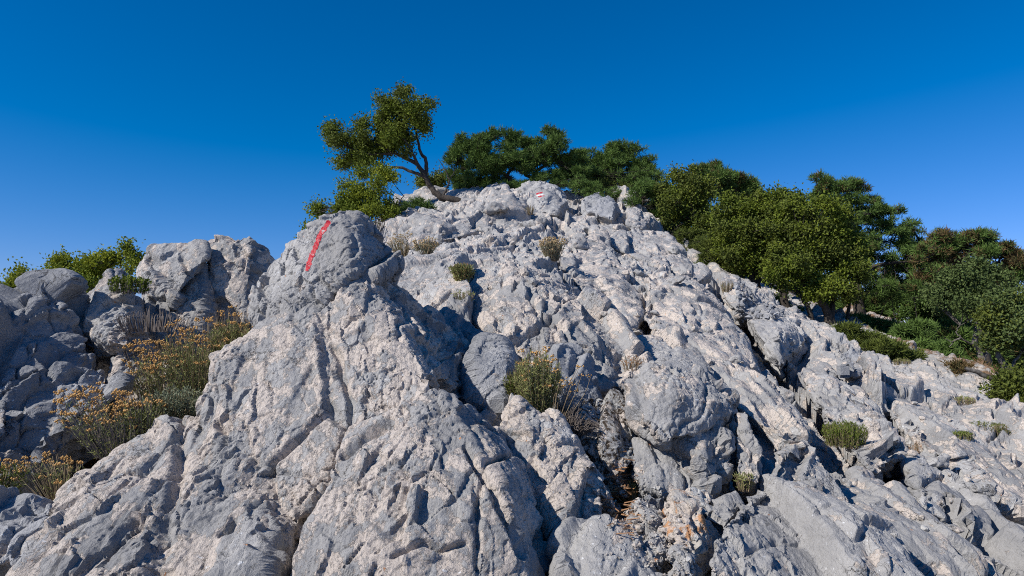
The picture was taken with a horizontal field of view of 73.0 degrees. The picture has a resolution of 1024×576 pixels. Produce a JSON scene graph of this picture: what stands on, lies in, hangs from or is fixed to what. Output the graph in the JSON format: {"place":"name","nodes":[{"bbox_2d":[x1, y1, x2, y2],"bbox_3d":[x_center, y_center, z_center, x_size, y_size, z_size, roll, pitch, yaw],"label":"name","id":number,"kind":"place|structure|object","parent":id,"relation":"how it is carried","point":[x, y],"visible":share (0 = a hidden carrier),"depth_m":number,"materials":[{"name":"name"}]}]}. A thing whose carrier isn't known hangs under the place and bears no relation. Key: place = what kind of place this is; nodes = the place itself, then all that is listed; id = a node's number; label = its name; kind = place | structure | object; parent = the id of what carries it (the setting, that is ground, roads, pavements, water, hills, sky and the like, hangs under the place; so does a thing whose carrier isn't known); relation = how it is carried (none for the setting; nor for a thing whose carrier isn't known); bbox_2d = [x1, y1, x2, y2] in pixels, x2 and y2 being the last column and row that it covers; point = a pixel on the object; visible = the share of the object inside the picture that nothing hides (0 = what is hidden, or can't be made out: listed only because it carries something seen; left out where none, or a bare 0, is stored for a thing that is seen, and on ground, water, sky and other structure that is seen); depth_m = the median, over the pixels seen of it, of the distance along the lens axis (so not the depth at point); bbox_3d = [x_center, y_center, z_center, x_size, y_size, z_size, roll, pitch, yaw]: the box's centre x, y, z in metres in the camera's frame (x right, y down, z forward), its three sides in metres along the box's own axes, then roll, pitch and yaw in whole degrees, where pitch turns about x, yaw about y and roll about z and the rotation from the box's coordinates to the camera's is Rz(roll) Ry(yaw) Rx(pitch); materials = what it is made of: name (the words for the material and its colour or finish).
{"place":"outdoors","nodes":[
{"label":"outdoors","id":0,"kind":"place"},
{"bbox_2d":[0,0,1023,322],"label":"sky","id":1,"kind":"structure","parent":0,"point":[155,121],"materials":[{"name":"blue"}]},
{"bbox_2d":[42,182,1023,575],"bbox_3d":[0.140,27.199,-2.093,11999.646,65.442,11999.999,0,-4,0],"label":"rocky ridge","id":2,"kind":"structure","parent":0,"point":[424,280],"depth_m":6.67,"materials":[{"name":"stone"}]},
{"bbox_2d":[0,457,36,493],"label":"flowering herb","id":3,"kind":"object","parent":2,"relation":"on","point":[5,475],"visible":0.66,"depth_m":2.26,"materials":[{"name":"green plant"}]},
{"bbox_2d":[0,485,52,575],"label":"boulder","id":4,"kind":"object","parent":2,"relation":"on","point":[23,516],"visible":0.52,"depth_m":1.97,"materials":[{"name":"stone"}]},
{"bbox_2d":[0,268,134,495],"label":"boulder","id":5,"kind":"object","parent":2,"relation":"on","point":[44,354],"visible":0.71,"depth_m":2.78,"materials":[{"name":"stone"}]},
{"bbox_2d":[0,236,145,292],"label":"broadleaf tree","id":6,"kind":"object","parent":2,"relation":"on","point":[91,269],"visible":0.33,"depth_m":6.17,"materials":[{"name":"green plant"}]},
{"bbox_2d":[78,268,174,449],"bbox_3d":[-1.854,0.339,3.290,0.442,0.903,1.136,4,-6,-43],"label":"boulder","id":7,"kind":"object","parent":2,"relation":"on","point":[106,341],"visible":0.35,"depth_m":3.12,"materials":[{"name":"stone"}]},
{"bbox_2d":[107,274,151,293],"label":"leafy plant","id":8,"kind":"object","parent":7,"relation":"on","point":[128,282],"visible":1,"depth_m":3.20,"materials":[{"name":"green plant"}]},
{"bbox_2d":[113,306,187,331],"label":"dead twigs","id":9,"kind":"object","parent":7,"relation":"on","point":[160,321],"visible":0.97,"depth_m":3.07,"materials":[{"name":"plant"}]},
{"bbox_2d":[121,339,187,400],"bbox_3d":[-1.524,0.371,2.935,0.242,0.312,0.276,-3,-5,30],"label":"flowering herb","id":10,"kind":"object","parent":7,"relation":"on","point":[148,371],"visible":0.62,"depth_m":2.89,"materials":[{"name":"green plant"}]},
{"bbox_2d":[5,414,298,575],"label":"boulder","id":11,"kind":"object","parent":2,"relation":"on","point":[159,498],"visible":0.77,"depth_m":1.98,"materials":[{"name":"stone"}]},
{"bbox_2d":[4,451,83,500],"bbox_3d":[-1.525,0.616,2.268,0.231,0.155,0.192,0,-4,0],"label":"flowering herb","id":12,"kind":"object","parent":11,"relation":"on","point":[57,483],"visible":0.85,"depth_m":2.24,"materials":[{"name":"green plant"}]},
{"bbox_2d":[50,381,142,459],"bbox_3d":[-1.479,0.470,2.476,0.320,0.272,0.300,0,-4,0],"label":"flowering herb","id":13,"kind":"object","parent":11,"relation":"on","point":[102,442],"visible":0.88,"depth_m":2.43,"materials":[{"name":"green plant"}]},
{"bbox_2d":[112,388,167,440],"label":"flowering herb","id":14,"kind":"object","parent":11,"relation":"on","point":[149,413],"visible":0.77,"depth_m":2.49,"materials":[{"name":"green plant"}]},
{"bbox_2d":[139,384,202,418],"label":"silver shrub","id":15,"kind":"object","parent":11,"relation":"on","point":[181,405],"visible":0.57,"depth_m":2.63,"materials":[{"name":"green plant"}]},
{"bbox_2d":[136,239,211,353],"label":"boulder","id":16,"kind":"object","parent":2,"relation":"on","point":[170,270],"visible":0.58,"depth_m":3.88,"materials":[{"name":"stone"}]},
{"bbox_2d":[153,262,218,366],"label":"boulder","id":17,"kind":"object","parent":2,"relation":"on","point":[197,291],"visible":0.4,"depth_m":3.78,"materials":[{"name":"stone"}]},
{"bbox_2d":[153,317,229,397],"bbox_3d":[-1.336,0.312,2.937,0.320,0.382,0.308,0,-4,0],"label":"flowering herb","id":18,"kind":"object","parent":2,"relation":"on","point":[192,381],"visible":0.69,"depth_m":2.88,"materials":[{"name":"green plant"}]},
{"bbox_2d":[208,305,252,351],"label":"flowering herb","id":19,"kind":"object","parent":2,"relation":"on","point":[235,330],"visible":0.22,"depth_m":3.01,"materials":[{"name":"green plant"}]},
{"bbox_2d":[207,235,274,339],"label":"boulder","id":20,"kind":"object","parent":2,"relation":"on","point":[238,268],"visible":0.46,"depth_m":3.99,"materials":[{"name":"stone"}]},
{"bbox_2d":[203,514,292,575],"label":"boulder","id":21,"kind":"object","parent":2,"relation":"on","point":[256,547],"visible":0.62,"depth_m":1.78,"materials":[{"name":"grey stone"}]},
{"bbox_2d":[294,158,407,237],"bbox_3d":[-3.402,-1.866,14.559,2.446,1.915,1.459,-1,-4,11],"label":"shrub","id":22,"kind":"object","parent":2,"relation":"on","point":[362,197],"visible":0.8,"depth_m":14.53,"materials":[{"name":"green plant"}]},
{"bbox_2d":[195,276,549,575],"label":"boulder","id":23,"kind":"object","parent":2,"relation":"on","point":[363,431],"visible":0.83,"depth_m":2.21,"materials":[{"name":"stone"}]},
{"bbox_2d":[247,210,404,326],"bbox_3d":[-0.871,-0.053,3.288,0.710,0.650,0.976,0,-4,0],"label":"boulder","id":24,"kind":"object","parent":23,"relation":"on","point":[323,259],"visible":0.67,"depth_m":3.01,"materials":[{"name":"grey stone"}]},
{"bbox_2d":[317,77,460,201],"bbox_3d":[-2.698,-3.357,16.766,4.108,3.515,1.677,0,-4,0],"label":"oak tree","id":25,"kind":"object","parent":2,"relation":"on","point":[396,136],"visible":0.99,"depth_m":16.63,"materials":[{"name":"green plant"}]},
{"bbox_2d":[386,230,412,256],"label":"flowering herb","id":26,"kind":"object","parent":2,"relation":"on","point":[404,252],"visible":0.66,"depth_m":9.62,"materials":[{"name":"beige plant"}]},
{"bbox_2d":[399,195,438,211],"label":"shrub","id":27,"kind":"object","parent":2,"relation":"on","point":[416,201],"visible":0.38,"depth_m":15.58,"materials":[{"name":"green plant"}]},
{"bbox_2d":[393,185,448,204],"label":"boulder","id":28,"kind":"object","parent":2,"relation":"on","point":[424,192],"visible":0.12,"depth_m":18.89,"materials":[{"name":"stone"}]},
{"bbox_2d":[406,162,450,189],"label":"shrub","id":29,"kind":"object","parent":2,"relation":"on","point":[436,179],"visible":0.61,"depth_m":21.08,"materials":[{"name":"green plant"}]},
{"bbox_2d":[397,212,478,251],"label":"boulder","id":30,"kind":"object","parent":2,"relation":"on","point":[419,226],"visible":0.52,"depth_m":9.97,"materials":[{"name":"stone"}]},
{"bbox_2d":[448,262,475,281],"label":"leafy plant","id":31,"kind":"object","parent":2,"relation":"on","point":[461,271],"visible":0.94,"depth_m":4.51,"materials":[{"name":"green plant"}]},
{"bbox_2d":[444,166,498,189],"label":"shrub","id":32,"kind":"object","parent":2,"relation":"on","point":[455,183],"visible":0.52,"depth_m":18.56,"materials":[{"name":"green plant"}]},
{"bbox_2d":[459,332,519,418],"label":"boulder","id":33,"kind":"object","parent":2,"relation":"on","point":[487,363],"visible":0.73,"depth_m":3.02,"materials":[{"name":"stone"}]},
{"bbox_2d":[469,185,530,229],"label":"boulder","id":34,"kind":"object","parent":2,"relation":"on","point":[507,197],"visible":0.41,"depth_m":12.47,"materials":[{"name":"stone"}]},
{"bbox_2d":[468,236,540,264],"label":"boulder","id":35,"kind":"object","parent":2,"relation":"on","point":[490,258],"visible":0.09,"depth_m":7.87,"materials":[{"name":"stone"}]},
{"bbox_2d":[441,122,592,186],"bbox_3d":[0.113,-3.389,18.744,4.166,2.386,2.031,0,-4,0],"label":"pine tree","id":36,"kind":"object","parent":2,"relation":"on","point":[484,161],"visible":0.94,"depth_m":18.50,"materials":[{"name":"green plant"}]},
{"bbox_2d":[480,167,587,189],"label":"shrub","id":37,"kind":"object","parent":2,"relation":"on","point":[559,180],"visible":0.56,"depth_m":18.29,"materials":[{"name":"green plant"}]},
{"bbox_2d":[520,180,568,218],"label":"boulder","id":38,"kind":"object","parent":2,"relation":"on","point":[550,199],"visible":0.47,"depth_m":14.64,"materials":[{"name":"grey stone"}]},
{"bbox_2d":[500,393,601,540],"bbox_3d":[0.168,0.722,2.549,0.467,0.638,0.957,2,-5,-21],"label":"boulder","id":39,"kind":"object","parent":2,"relation":"on","point":[551,471],"visible":0.42,"depth_m":2.39,"materials":[{"name":"stone"}]},
{"bbox_2d":[511,345,563,412],"bbox_3d":[0.106,0.396,2.879,0.238,0.322,0.240,0,-4,0],"label":"flowering herb","id":40,"kind":"object","parent":39,"relation":"on","point":[535,391],"visible":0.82,"depth_m":2.82,"materials":[{"name":"green plant"}]},
{"bbox_2d":[537,236,567,261],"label":"flowering herb","id":41,"kind":"object","parent":2,"relation":"on","point":[552,249],"visible":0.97,"depth_m":7.33,"materials":[{"name":"beige plant"}]},
{"bbox_2d":[472,261,653,398],"bbox_3d":[0.285,0.288,4.239,1.098,1.018,1.824,0,-4,0],"label":"boulder","id":42,"kind":"object","parent":2,"relation":"on","point":[515,307],"visible":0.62,"depth_m":3.97,"materials":[{"name":"stone"}]},
{"bbox_2d":[538,342,602,421],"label":"boulder","id":43,"kind":"object","parent":2,"relation":"on","point":[569,356],"visible":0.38,"depth_m":3.22,"materials":[{"name":"stone"}]},
{"bbox_2d":[539,408,618,519],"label":"boulder","id":44,"kind":"object","parent":2,"relation":"on","point":[557,432],"visible":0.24,"depth_m":2.55,"materials":[{"name":"stone"}]},
{"bbox_2d":[553,365,591,419],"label":"dead twigs","id":45,"kind":"object","parent":44,"relation":"on","point":[578,366],"visible":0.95,"depth_m":2.82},
{"bbox_2d":[563,400,599,435],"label":"dead twigs","id":46,"kind":"object","parent":44,"relation":"on","point":[583,427],"visible":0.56,"depth_m":2.74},
{"bbox_2d":[568,178,620,198],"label":"shrub","id":47,"kind":"object","parent":2,"relation":"on","point":[589,188],"visible":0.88,"depth_m":17.66,"materials":[{"name":"green plant"}]},
{"bbox_2d":[581,192,620,223],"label":"boulder","id":48,"kind":"object","parent":2,"relation":"on","point":[601,209],"visible":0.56,"depth_m":14.34,"materials":[{"name":"stone"}]},
{"bbox_2d":[576,388,633,501],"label":"boulder","id":49,"kind":"object","parent":2,"relation":"on","point":[607,442],"visible":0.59,"depth_m":2.77,"materials":[{"name":"stone"}]},
{"bbox_2d":[566,229,646,335],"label":"boulder","id":50,"kind":"object","parent":2,"relation":"on","point":[621,293],"visible":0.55,"depth_m":7.26,"materials":[{"name":"stone"}]},
{"bbox_2d":[546,514,671,575],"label":"boulder","id":51,"kind":"object","parent":2,"relation":"on","point":[578,546],"visible":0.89,"depth_m":1.92,"materials":[{"name":"grey stone"}]},
{"bbox_2d":[551,162,668,191],"bbox_3d":[2.662,-3.082,19.170,3.503,1.323,1.183,0,-4,-4],"label":"shrub","id":52,"kind":"object","parent":2,"relation":"on","point":[636,172],"visible":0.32,"depth_m":19.10,"materials":[{"name":"green plant"}]},
{"bbox_2d":[572,137,662,189],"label":"pine tree","id":53,"kind":"object","parent":2,"relation":"on","point":[617,154],"visible":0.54,"depth_m":19.63,"materials":[{"name":"green plant"}]},
{"bbox_2d":[601,451,644,538],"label":"needle litter","id":54,"kind":"object","parent":2,"relation":"on","point":[619,498],"visible":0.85,"depth_m":2.65,"materials":[{"name":"plant"}]},
{"bbox_2d":[625,207,649,230],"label":"boulder","id":55,"kind":"object","parent":2,"relation":"on","point":[635,217],"visible":0.56,"depth_m":13.43,"materials":[{"name":"stone"}]},
{"bbox_2d":[556,463,736,575],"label":"rubble","id":56,"kind":"object","parent":2,"relation":"on","point":[695,537],"visible":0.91,"depth_m":2.03,"materials":[{"name":"stone"}]},
{"bbox_2d":[621,175,689,226],"bbox_3d":[3.380,-2.082,16.448,1.866,1.281,1.020,1,-4,-11],"label":"shrub","id":57,"kind":"object","parent":2,"relation":"on","point":[641,193],"visible":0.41,"depth_m":16.19,"materials":[{"name":"green plant"}]},
{"bbox_2d":[643,525,669,572],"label":"boulder","id":58,"kind":"object","parent":2,"relation":"on","point":[650,549],"visible":0.47,"depth_m":1.99,"materials":[{"name":"grey stone"}]},
{"bbox_2d":[626,501,664,540],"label":"boulder","id":59,"kind":"object","parent":58,"relation":"on","point":[656,514],"visible":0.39,"depth_m":2.20,"materials":[{"name":"grey stone"}]},
{"bbox_2d":[628,437,692,501],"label":"boulder","id":60,"kind":"object","parent":2,"relation":"on","point":[664,468],"visible":0.37,"depth_m":2.67,"materials":[{"name":"grey stone"}]},
{"bbox_2d":[610,228,712,284],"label":"boulder","id":61,"kind":"object","parent":2,"relation":"on","point":[652,247],"visible":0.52,"depth_m":10.92,"materials":[{"name":"stone"}]},
{"bbox_2d":[656,212,705,237],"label":"shrub","id":62,"kind":"object","parent":2,"relation":"on","point":[667,223],"visible":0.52,"depth_m":15.59,"materials":[{"name":"green plant"}]},
{"bbox_2d":[666,544,702,575],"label":"boulder","id":63,"kind":"object","parent":2,"relation":"on","point":[677,548],"visible":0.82,"depth_m":1.91,"materials":[{"name":"grey stone"}]},
{"bbox_2d":[637,335,737,428],"bbox_3d":[1.077,0.678,4.340,0.670,0.775,1.712,-1,-4,9],"label":"boulder","id":64,"kind":"object","parent":2,"relation":"on","point":[660,350],"visible":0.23,"depth_m":4.17,"materials":[{"name":"grey stone"}]},
{"bbox_2d":[650,159,729,236],"bbox_3d":[4.092,-1.721,15.799,1.939,2.483,1.687,0,-4,0],"label":"oak tree","id":65,"kind":"object","parent":2,"relation":"on","point":[691,192],"visible":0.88,"depth_m":15.54,"materials":[{"name":"green plant"}]},
{"bbox_2d":[661,489,720,575],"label":"boulder","id":66,"kind":"object","parent":2,"relation":"on","point":[707,533],"visible":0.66,"depth_m":2.12,"materials":[{"name":"grey stone"}]},
{"bbox_2d":[673,226,711,255],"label":"shrub","id":67,"kind":"object","parent":2,"relation":"on","point":[696,235],"visible":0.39,"depth_m":15.00,"materials":[{"name":"green plant"}]},
{"bbox_2d":[673,419,735,505],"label":"boulder","id":68,"kind":"object","parent":2,"relation":"on","point":[708,456],"visible":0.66,"depth_m":2.72,"materials":[{"name":"stone"}]},
{"bbox_2d":[623,360,739,452],"bbox_3d":[0.725,0.525,3.050,0.480,0.410,0.892,-2,-5,22],"label":"boulder","id":69,"kind":"object","parent":68,"relation":"on","point":[665,405],"visible":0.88,"depth_m":2.79,"materials":[{"name":"stone"}]},
{"bbox_2d":[647,158,763,239],"bbox_3d":[4.719,-2.154,17.190,3.150,2.274,1.960,2,-5,-25],"label":"pine tree","id":70,"kind":"object","parent":2,"relation":"on","point":[736,180],"visible":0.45,"depth_m":17.00,"materials":[{"name":"green plant"}]},
{"bbox_2d":[694,236,747,277],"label":"shrub","id":71,"kind":"object","parent":2,"relation":"on","point":[703,256],"visible":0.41,"depth_m":13.47,"materials":[{"name":"green plant"}]},
{"bbox_2d":[702,491,744,537],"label":"boulder","id":72,"kind":"object","parent":2,"relation":"on","point":[720,514],"visible":0.65,"depth_m":2.38,"materials":[{"name":"grey stone"}]},
{"bbox_2d":[685,487,712,508],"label":"boulder","id":73,"kind":"object","parent":72,"relation":"on","point":[704,497],"visible":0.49,"depth_m":2.46,"materials":[{"name":"stone"}]},
{"bbox_2d":[643,273,812,452],"bbox_3d":[1.710,0.552,6.348,1.026,1.856,5.480,-1,-4,9],"label":"boulder","id":74,"kind":"object","parent":2,"relation":"on","point":[774,417],"visible":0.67,"depth_m":5.12,"materials":[{"name":"stone"}]},
{"bbox_2d":[721,276,757,329],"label":"boulder","id":75,"kind":"object","parent":2,"relation":"on","point":[731,300],"visible":0.53,"depth_m":8.18,"materials":[{"name":"stone"}]},
{"bbox_2d":[731,412,762,502],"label":"boulder","id":76,"kind":"object","parent":2,"relation":"on","point":[748,452],"visible":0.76,"depth_m":2.80,"materials":[{"name":"stone"}]},
{"bbox_2d":[703,179,815,307],"bbox_3d":[4.641,-0.646,12.513,2.296,2.772,1.643,0,-4,0],"label":"oak tree","id":77,"kind":"object","parent":2,"relation":"on","point":[742,219],"visible":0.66,"depth_m":12.51,"materials":[{"name":"green plant"}]},
{"bbox_2d":[734,277,802,322],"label":"scree","id":78,"kind":"structure","parent":2,"relation":"on","point":[757,314],"depth_m":7.85,"materials":[{"name":"stone"}]},
{"bbox_2d":[747,303,808,380],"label":"boulder","id":79,"kind":"object","parent":2,"relation":"on","point":[765,332],"visible":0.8,"depth_m":6.58,"materials":[{"name":"grey stone"}]},
{"bbox_2d":[709,473,923,575],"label":"boulder","id":80,"kind":"object","parent":2,"relation":"on","point":[791,528],"visible":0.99,"depth_m":2.21,"materials":[{"name":"grey stone"}]},
{"bbox_2d":[768,439,850,503],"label":"boulder","id":81,"kind":"object","parent":80,"relation":"on","point":[796,461],"visible":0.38,"depth_m":2.83,"materials":[{"name":"stone"}]},
{"bbox_2d":[756,186,879,324],"bbox_3d":[5.249,-0.481,11.828,2.365,2.529,1.518,0,-4,0],"label":"oak tree","id":82,"kind":"object","parent":2,"relation":"on","point":[841,244],"visible":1,"depth_m":11.67,"materials":[{"name":"green plant"}]},
{"bbox_2d":[797,356,908,480],"bbox_3d":[2.532,0.931,5.273,0.553,0.768,3.205,-1,-5,15],"label":"boulder","id":83,"kind":"object","parent":2,"relation":"on","point":[833,397],"visible":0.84,"depth_m":4.67,"materials":[{"name":"stone"}]},
{"bbox_2d":[821,420,868,448],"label":"leafy plant","id":84,"kind":"object","parent":83,"relation":"on","point":[837,433],"visible":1,"depth_m":4.06,"materials":[{"name":"green plant"}]},
{"bbox_2d":[836,345,862,379],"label":"boulder","id":85,"kind":"object","parent":83,"relation":"on","point":[847,370],"visible":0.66,"depth_m":5.75,"materials":[{"name":"stone"}]},
{"bbox_2d":[825,320,888,347],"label":"shrub","id":86,"kind":"object","parent":2,"relation":"on","point":[851,330],"visible":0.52,"depth_m":10.04,"materials":[{"name":"green plant"}]},
{"bbox_2d":[807,168,929,322],"bbox_3d":[7.861,-0.620,14.597,3.241,3.944,1.511,0,-4,0],"label":"pine tree","id":87,"kind":"object","parent":2,"relation":"on","point":[884,288],"visible":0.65,"depth_m":14.46,"materials":[{"name":"green plant"}]},
{"bbox_2d":[843,310,900,332],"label":"shrub","id":88,"kind":"object","parent":2,"relation":"on","point":[883,325],"visible":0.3,"depth_m":12.27,"materials":[{"name":"green plant"}]},
{"bbox_2d":[859,335,928,361],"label":"shrub","id":89,"kind":"object","parent":2,"relation":"on","point":[891,348],"visible":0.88,"depth_m":9.20,"materials":[{"name":"green plant"}]},
{"bbox_2d":[835,280,972,326],"bbox_3d":[10.620,0.672,17.974,4.303,2.196,2.488,2,-5,-21],"label":"pine tree","id":90,"kind":"object","parent":2,"relation":"on","point":[903,311],"visible":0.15,"depth_m":17.41,"materials":[{"name":"green plant"}]},
{"bbox_2d":[839,466,988,575],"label":"boulder","id":91,"kind":"object","parent":2,"relation":"on","point":[939,548],"visible":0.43,"depth_m":2.71,"materials":[{"name":"stone"}]},
{"bbox_2d":[886,316,954,348],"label":"shrub","id":92,"kind":"object","parent":2,"relation":"on","point":[910,330],"visible":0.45,"depth_m":11.32,"materials":[{"name":"green plant"}]},
{"bbox_2d":[914,335,973,360],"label":"shrub","id":93,"kind":"object","parent":2,"relation":"on","point":[943,347],"visible":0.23,"depth_m":10.79,"materials":[{"name":"green plant"}]},
{"bbox_2d":[882,397,1023,525],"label":"boulder","id":94,"kind":"object","parent":2,"relation":"on","point":[933,430],"visible":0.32,"depth_m":4.67,"materials":[{"name":"stone"}]},
{"bbox_2d":[898,225,1023,365],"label":"pine tree","id":95,"kind":"object","parent":2,"relation":"on","point":[946,246],"visible":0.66,"depth_m":12.41,"materials":[{"name":"green plant"}]},
{"bbox_2d":[899,452,1023,575],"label":"boulder","id":96,"kind":"object","parent":2,"relation":"on","point":[990,530],"visible":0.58,"depth_m":3.41,"materials":[{"name":"grey stone"}]},
{"bbox_2d":[917,486,946,523],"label":"boulder","id":97,"kind":"object","parent":96,"relation":"on","point":[931,502],"visible":0.54,"depth_m":3.34,"materials":[{"name":"grey stone"}]},
{"bbox_2d":[936,355,998,376],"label":"shrub","id":98,"kind":"object","parent":2,"relation":"on","point":[957,365],"visible":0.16,"depth_m":9.08,"materials":[{"name":"green plant"}]},
{"bbox_2d":[916,240,1023,363],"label":"broadleaf tree","id":99,"kind":"object","parent":2,"relation":"on","point":[961,287],"visible":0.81,"depth_m":9.38,"materials":[{"name":"green plant"}]},
{"bbox_2d":[934,317,1023,369],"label":"pine tree","id":100,"kind":"object","parent":2,"relation":"on","point":[948,328],"visible":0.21,"depth_m":14.62,"materials":[{"name":"green plant"}]},
{"bbox_2d":[964,276,1023,380],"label":"broadleaf tree","id":101,"kind":"object","parent":2,"relation":"on","point":[1001,319],"visible":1,"depth_m":8.34,"materials":[{"name":"green plant"}]},
{"bbox_2d":[978,357,1023,402],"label":"shrub","id":102,"kind":"object","parent":2,"relation":"on","point":[1008,385],"visible":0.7,"depth_m":8.02,"materials":[{"name":"green plant"}]},
{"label":"boulder","id":103,"kind":"object","parent":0,"visible":0},
{"bbox_2d":[410,236,438,253],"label":"flowering herb","id":104,"kind":"object","parent":103,"relation":"on","point":[428,247],"visible":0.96,"depth_m":6.48,"materials":[{"name":"beige plant"}]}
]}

